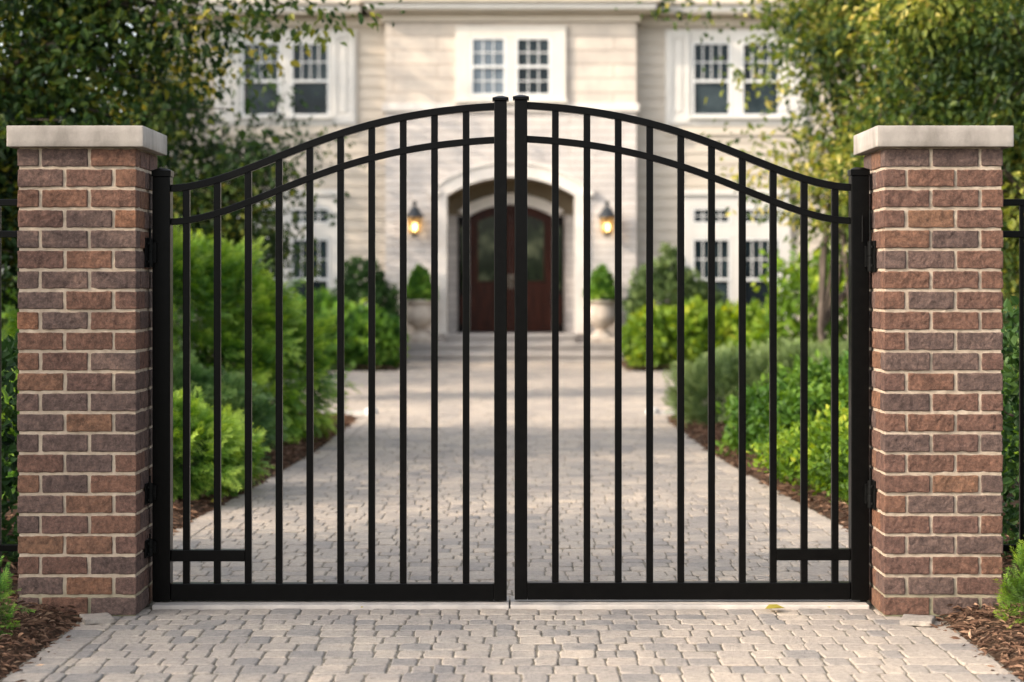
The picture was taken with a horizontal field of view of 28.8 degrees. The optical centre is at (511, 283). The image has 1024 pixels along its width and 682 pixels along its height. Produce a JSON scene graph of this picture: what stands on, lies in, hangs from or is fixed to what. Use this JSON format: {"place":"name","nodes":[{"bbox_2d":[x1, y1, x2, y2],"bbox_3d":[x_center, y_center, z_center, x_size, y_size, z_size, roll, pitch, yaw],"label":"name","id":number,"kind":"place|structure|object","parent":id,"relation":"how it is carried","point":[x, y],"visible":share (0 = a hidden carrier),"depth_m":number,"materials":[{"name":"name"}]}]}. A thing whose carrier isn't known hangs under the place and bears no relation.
{"place":"outdoors","nodes":[
{"label":"outdoors","id":0,"kind":"place"},
{"bbox_2d":[133,0,875,352],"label":"house","id":1,"kind":"structure","parent":0,"point":[595,54],"depth_m":34.32,"materials":[{"name":"stone"}]},
{"bbox_2d":[214,30,356,125],"bbox_3d":[-3.894,-3.544,34.312,2.445,1.646,0.120,0,0,0],"label":"window","id":2,"kind":"structure","parent":1,"relation":"in","point":[332,75],"depth_m":34.32,"materials":[{"name":"white paint"}]},
{"bbox_2d":[238,190,336,302],"bbox_3d":[-3.904,-0.473,34.322,2.011,2.287,0.100,0,0,0],"label":"window","id":3,"kind":"structure","parent":1,"relation":"in","point":[326,236],"depth_m":34.32,"materials":[{"name":"white paint"}]},
{"bbox_2d":[407,201,423,236],"bbox_3d":[-1.650,-1.103,33.816,0.330,0.605,0.363,0,0,0],"label":"wall lantern","id":4,"kind":"object","parent":1,"relation":"attached to","point":[414,213],"depth_m":33.76,"materials":[{"name":"metal"}]},
{"bbox_2d":[470,205,510,330],"bbox_3d":[-0.382,-0.272,34.830,0.716,2.205,0.119,0,0,0],"label":"door","id":5,"kind":"structure","parent":1,"relation":"in","point":[482,222],"depth_m":34.82,"materials":[{"name":"brown wood"}]},
{"bbox_2d":[454,26,567,102],"bbox_3d":[-0.020,-3.725,33.936,1.940,1.310,0.120,0,0,0],"label":"window","id":6,"kind":"structure","parent":1,"relation":"in","point":[492,61],"depth_m":33.92,"materials":[{"name":"paint"}]},
{"bbox_2d":[511,205,551,330],"bbox_3d":[0.342,-0.272,34.830,0.716,2.205,0.119,0,0,0],"label":"door","id":7,"kind":"structure","parent":1,"relation":"in","point":[539,224],"depth_m":34.82,"materials":[{"name":"brown wood"}]},
{"bbox_2d":[597,201,614,236],"bbox_3d":[1.610,-1.103,33.816,0.330,0.605,0.363,0,0,0],"label":"wall lantern","id":8,"kind":"object","parent":1,"relation":"attached to","point":[607,213],"depth_m":33.76,"materials":[{"name":"metal"}]},
{"bbox_2d":[665,30,806,125],"bbox_3d":[3.854,-3.544,34.312,2.445,1.646,0.120,0,0,0],"label":"window","id":9,"kind":"structure","parent":1,"relation":"in","point":[687,87],"depth_m":34.32,"materials":[{"name":"white paint"}]},
{"bbox_2d":[684,190,795,318],"bbox_3d":[3.864,-0.473,34.322,2.011,2.287,0.100,0,0,0],"label":"window","id":10,"kind":"structure","parent":1,"relation":"in","point":[695,201],"depth_m":34.32,"materials":[{"name":"white paint"}]},
{"bbox_2d":[2,309,1007,370],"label":"ground","id":11,"kind":"structure","parent":0,"point":[392,370],"depth_m":31.70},
{"bbox_2d":[0,199,17,577],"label":"metal fence","id":12,"kind":"object","parent":11,"relation":"on","point":[8,234],"visible":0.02,"depth_m":8.05,"materials":[{"name":"black metal"}]},
{"bbox_2d":[0,411,358,678],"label":"mulch bed","id":13,"kind":"object","parent":11,"relation":"on","point":[36,626],"visible":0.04,"depth_m":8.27,"materials":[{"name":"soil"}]},
{"bbox_2d":[1,331,18,565],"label":"clipped hedge","id":14,"kind":"object","parent":13,"relation":"on","point":[9,354],"visible":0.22,"depth_m":8.90,"materials":[{"name":"green plant"}]},
{"bbox_2d":[0,556,34,637],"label":"cypress","id":15,"kind":"object","parent":13,"relation":"on","point":[4,579],"visible":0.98,"depth_m":7.25,"materials":[{"name":"green plant"}]},
{"bbox_2d":[0,591,85,681],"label":"mulch chips","id":16,"kind":"object","parent":13,"relation":"on","point":[30,639],"visible":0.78,"depth_m":7.34,"materials":[{"name":"brown wood"}]},
{"bbox_2d":[1,369,274,500],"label":"spreading cypress","id":17,"kind":"object","parent":13,"relation":"on","point":[232,452],"visible":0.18,"depth_m":11.84,"materials":[{"name":"green plant"}]},
{"bbox_2d":[1,329,288,464],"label":"juniper shrub","id":18,"kind":"object","parent":13,"relation":"on","point":[232,392],"visible":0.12,"depth_m":13.89,"materials":[{"name":"green plant"}]},
{"bbox_2d":[1,214,360,446],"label":"false cypress","id":19,"kind":"object","parent":13,"relation":"on","point":[233,300],"visible":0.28,"depth_m":15.62,"materials":[{"name":"green plant"}]},
{"bbox_2d":[0,0,404,329],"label":"leafy tree","id":20,"kind":"object","parent":13,"relation":"on","point":[58,46],"visible":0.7,"depth_m":14.24,"materials":[{"name":"green plant"}]},
{"bbox_2d":[98,0,364,350],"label":"young tree","id":21,"kind":"object","parent":11,"relation":"on","point":[232,223],"visible":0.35,"depth_m":21.75,"materials":[{"name":"green plant"}]},
{"bbox_2d":[196,355,399,370],"bbox_3d":[-5.370,1.263,32.180,7.260,0.099,4.840,0,0,0],"label":"house bed","id":22,"kind":"object","parent":11,"relation":"on","point":[391,368],"visible":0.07,"depth_m":30.06,"materials":[{"name":"soil"}]},
{"bbox_2d":[228,287,366,369],"bbox_3d":[-3.337,0.721,31.006,2.509,1.383,1.677,0,0,0],"label":"rounded hedge","id":23,"kind":"object","parent":22,"relation":"on","point":[325,299],"visible":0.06,"depth_m":30.74,"materials":[{"name":"green plant"}]},
{"bbox_2d":[294,298,410,370],"bbox_3d":[-2.475,0.823,30.492,1.878,1.221,1.484,0,0,-23],"label":"rounded hedge","id":24,"kind":"object","parent":22,"relation":"on","point":[387,338],"visible":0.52,"depth_m":30.16,"materials":[{"name":"green plant"}]},
{"bbox_2d":[328,255,399,327],"bbox_3d":[-2.405,0.438,32.861,1.297,1.834,1.280,0,0,0],"label":"evergreen shrub","id":25,"kind":"object","parent":22,"relation":"on","point":[383,290],"visible":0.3,"depth_m":32.64,"materials":[{"name":"green plant"}]},
{"bbox_2d":[398,333,624,362],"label":"entrance steps","id":26,"kind":"structure","parent":11,"relation":"on","point":[539,347],"depth_m":33.44,"materials":[{"name":"stone"}]},
{"bbox_2d":[407,300,430,342],"bbox_3d":[-1.550,0.635,33.620,0.524,0.725,0.524,0,0,0],"label":"stone urn","id":27,"kind":"object","parent":26,"relation":"on","point":[419,316],"visible":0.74,"depth_m":33.42,"materials":[{"name":"beige stone"}]},
{"bbox_2d":[407,263,438,301],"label":"clipped boxwood","id":28,"kind":"object","parent":27,"relation":"in","point":[418,288],"visible":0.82,"depth_m":33.47,"materials":[{"name":"green plant"}]},
{"bbox_2d":[590,300,614,342],"bbox_3d":[1.510,0.635,33.620,0.524,0.725,0.524,0,0,0],"label":"stone urn","id":29,"kind":"object","parent":26,"relation":"on","point":[602,318],"visible":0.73,"depth_m":33.42,"materials":[{"name":"beige stone"}]},
{"bbox_2d":[581,263,614,303],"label":"clipped boxwood","id":30,"kind":"object","parent":29,"relation":"in","point":[602,282],"visible":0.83,"depth_m":33.46,"materials":[{"name":"green plant"}]},
{"bbox_2d":[622,359,673,370],"bbox_3d":[5.370,1.264,32.180,7.260,0.101,4.840,0,0,0],"label":"house bed","id":31,"kind":"object","parent":11,"relation":"on","point":[624,365],"visible":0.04,"depth_m":30.24,"materials":[{"name":"soil"}]},
{"bbox_2d":[622,242,727,336],"bbox_3d":[2.685,0.331,32.604,1.904,2.054,1.456,0,0,0],"label":"evergreen shrub","id":32,"kind":"object","parent":31,"relation":"on","point":[665,281],"visible":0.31,"depth_m":32.42,"materials":[{"name":"green plant"}]},
{"bbox_2d":[622,294,778,370],"bbox_3d":[2.886,0.792,30.482,2.635,1.278,1.495,0,0,0],"label":"rounded hedge","id":33,"kind":"object","parent":31,"relation":"on","point":[664,330],"visible":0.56,"depth_m":30.09,"materials":[{"name":"green plant"}]},
{"bbox_2d":[718,240,847,357],"bbox_3d":[3.897,0.313,23.596,2.822,2.105,1.919,0,0,21],"label":"loose shrub","id":34,"kind":"object","parent":11,"relation":"on","point":[760,333],"visible":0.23,"depth_m":23.40,"materials":[{"name":"green plant"}]},
{"bbox_2d":[615,0,1023,343],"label":"multi stem tree","id":35,"kind":"object","parent":11,"relation":"on","point":[823,18],"visible":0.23,"depth_m":19.98,"materials":[{"name":"green plant"}]},
{"bbox_2d":[667,412,1023,676],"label":"mulch bed","id":36,"kind":"object","parent":11,"relation":"on","point":[991,643],"visible":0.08,"depth_m":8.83,"materials":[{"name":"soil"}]},
{"bbox_2d":[659,336,847,427],"bbox_3d":[2.836,0.927,18.101,3.281,0.988,2.324,0,0,20],"label":"grey juniper","id":37,"kind":"object","parent":36,"relation":"on","point":[696,385],"visible":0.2,"depth_m":17.84,"materials":[{"name":"green plant"}]},
{"bbox_2d":[715,348,1018,459],"bbox_3d":[2.613,0.844,14.430,2.572,1.041,1.965,0,0,23],"label":"green shrub","id":38,"kind":"object","parent":36,"relation":"on","point":[757,407],"visible":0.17,"depth_m":14.34,"materials":[{"name":"green plant"}]},
{"bbox_2d":[746,401,1018,503],"bbox_3d":[2.369,0.972,12.255,1.925,0.792,2.405,0,0,0],"label":"golden shrub","id":39,"kind":"object","parent":36,"relation":"on","point":[788,460],"visible":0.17,"depth_m":12.06,"materials":[{"name":"green plant"}]},
{"bbox_2d":[798,327,1018,432],"bbox_3d":[3.489,0.848,16.221,2.770,1.143,1.843,0,0,0],"label":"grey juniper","id":40,"kind":"object","parent":36,"relation":"on","point":[828,352],"visible":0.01,"depth_m":16.19,"materials":[{"name":"green plant"}]},
{"bbox_2d":[796,0,1023,311],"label":"leafy tree","id":41,"kind":"object","parent":36,"relation":"on","point":[988,78],"visible":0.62,"depth_m":15.21,"materials":[{"name":"green plant"}]},
{"bbox_2d":[853,125,1013,615],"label":"gate pillar","id":42,"kind":"structure","parent":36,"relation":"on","point":[936,360],"depth_m":7.80,"materials":[{"name":"brick"}]},
{"bbox_2d":[513,95,875,601],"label":"driveway gate","id":43,"kind":"structure","parent":42,"relation":"attached to","point":[861,481],"depth_m":8.07,"materials":[{"name":"black metal"}]},
{"bbox_2d":[930,589,1023,680],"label":"mulch chips","id":44,"kind":"object","parent":36,"relation":"on","point":[975,618],"visible":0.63,"depth_m":7.34,"materials":[{"name":"brown wood"}]},
{"bbox_2d":[992,539,1023,628],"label":"juniper","id":45,"kind":"object","parent":36,"relation":"on","point":[1016,583],"visible":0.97,"depth_m":7.42,"materials":[{"name":"green plant"}]},
{"bbox_2d":[1001,295,1018,558],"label":"clipped hedge","id":46,"kind":"object","parent":36,"relation":"on","point":[1010,338],"visible":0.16,"depth_m":9.04,"materials":[{"name":"green plant"}]},
{"bbox_2d":[862,14,1018,372],"bbox_3d":[7.447,-1.867,26.385,5.674,7.089,6.569,0,0,-37],"label":"background tree","id":47,"kind":"object","parent":11,"relation":"on","point":[1008,316],"depth_m":26.73,"materials":[{"name":"green plant"}]},
{"bbox_2d":[1003,199,1023,585],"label":"metal fence","id":48,"kind":"object","parent":11,"relation":"on","point":[1019,234],"visible":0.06,"depth_m":8.05,"materials":[{"name":"black metal"}]},
{"bbox_2d":[0,362,1023,681],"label":"driveway","id":49,"kind":"structure","parent":0,"point":[920,652],"depth_m":9.11,"materials":[{"name":"beige stone"}]},
{"bbox_2d":[7,125,166,615],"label":"gate pillar","id":50,"kind":"structure","parent":49,"relation":"on","point":[84,388],"depth_m":7.80,"materials":[{"name":"brick"}]},
{"bbox_2d":[145,96,508,601],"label":"driveway gate","id":51,"kind":"structure","parent":50,"relation":"attached to","point":[161,551],"depth_m":8.07,"materials":[{"name":"black metal"}]},
{"bbox_2d":[79,612,114,624],"bbox_3d":[-1.601,1.291,7.700,0.115,0.022,0.155,0,0,-21],"label":"loose paver","id":52,"kind":"object","parent":49,"relation":"on","point":[95,618],"visible":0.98,"depth_m":7.65,"materials":[{"name":"grey stone"}]},
{"bbox_2d":[152,596,508,609],"bbox_3d":[-0.726,1.308,8.110,1.428,0.044,0.250,0,0,0],"label":"threshold","id":53,"kind":"object","parent":49,"relation":"on","point":[303,605],"visible":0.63,"depth_m":7.99,"materials":[{"name":"concrete"}]},
{"bbox_2d":[321,408,378,414],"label":"kerb","id":54,"kind":"structure","parent":49,"relation":"on","point":[365,412],"depth_m":19.86,"materials":[{"name":"beige stone"}]},
{"bbox_2d":[645,407,675,414],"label":"kerb","id":55,"kind":"structure","parent":49,"relation":"on","point":[656,411],"depth_m":19.86,"materials":[{"name":"beige stone"}]},
{"bbox_2d":[510,596,868,609],"bbox_3d":[0.712,1.308,8.110,1.436,0.044,0.250,0,0,0],"label":"threshold","id":56,"kind":"object","parent":49,"relation":"on","point":[665,604],"visible":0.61,"depth_m":8.01,"materials":[{"name":"concrete"}]},
{"bbox_2d":[765,604,783,608],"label":"fallen leaf","id":57,"kind":"object","parent":49,"relation":"on","point":[771,606],"visible":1,"depth_m":7.92,"materials":[{"name":"yellow plant"}]},
{"bbox_2d":[900,614,935,626],"bbox_3d":[1.557,1.291,7.660,0.123,0.021,0.163,0,0,17],"label":"loose paver","id":58,"kind":"object","parent":49,"relation":"on","point":[916,620],"visible":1,"depth_m":7.60,"materials":[{"name":"beige stone"}]}
]}

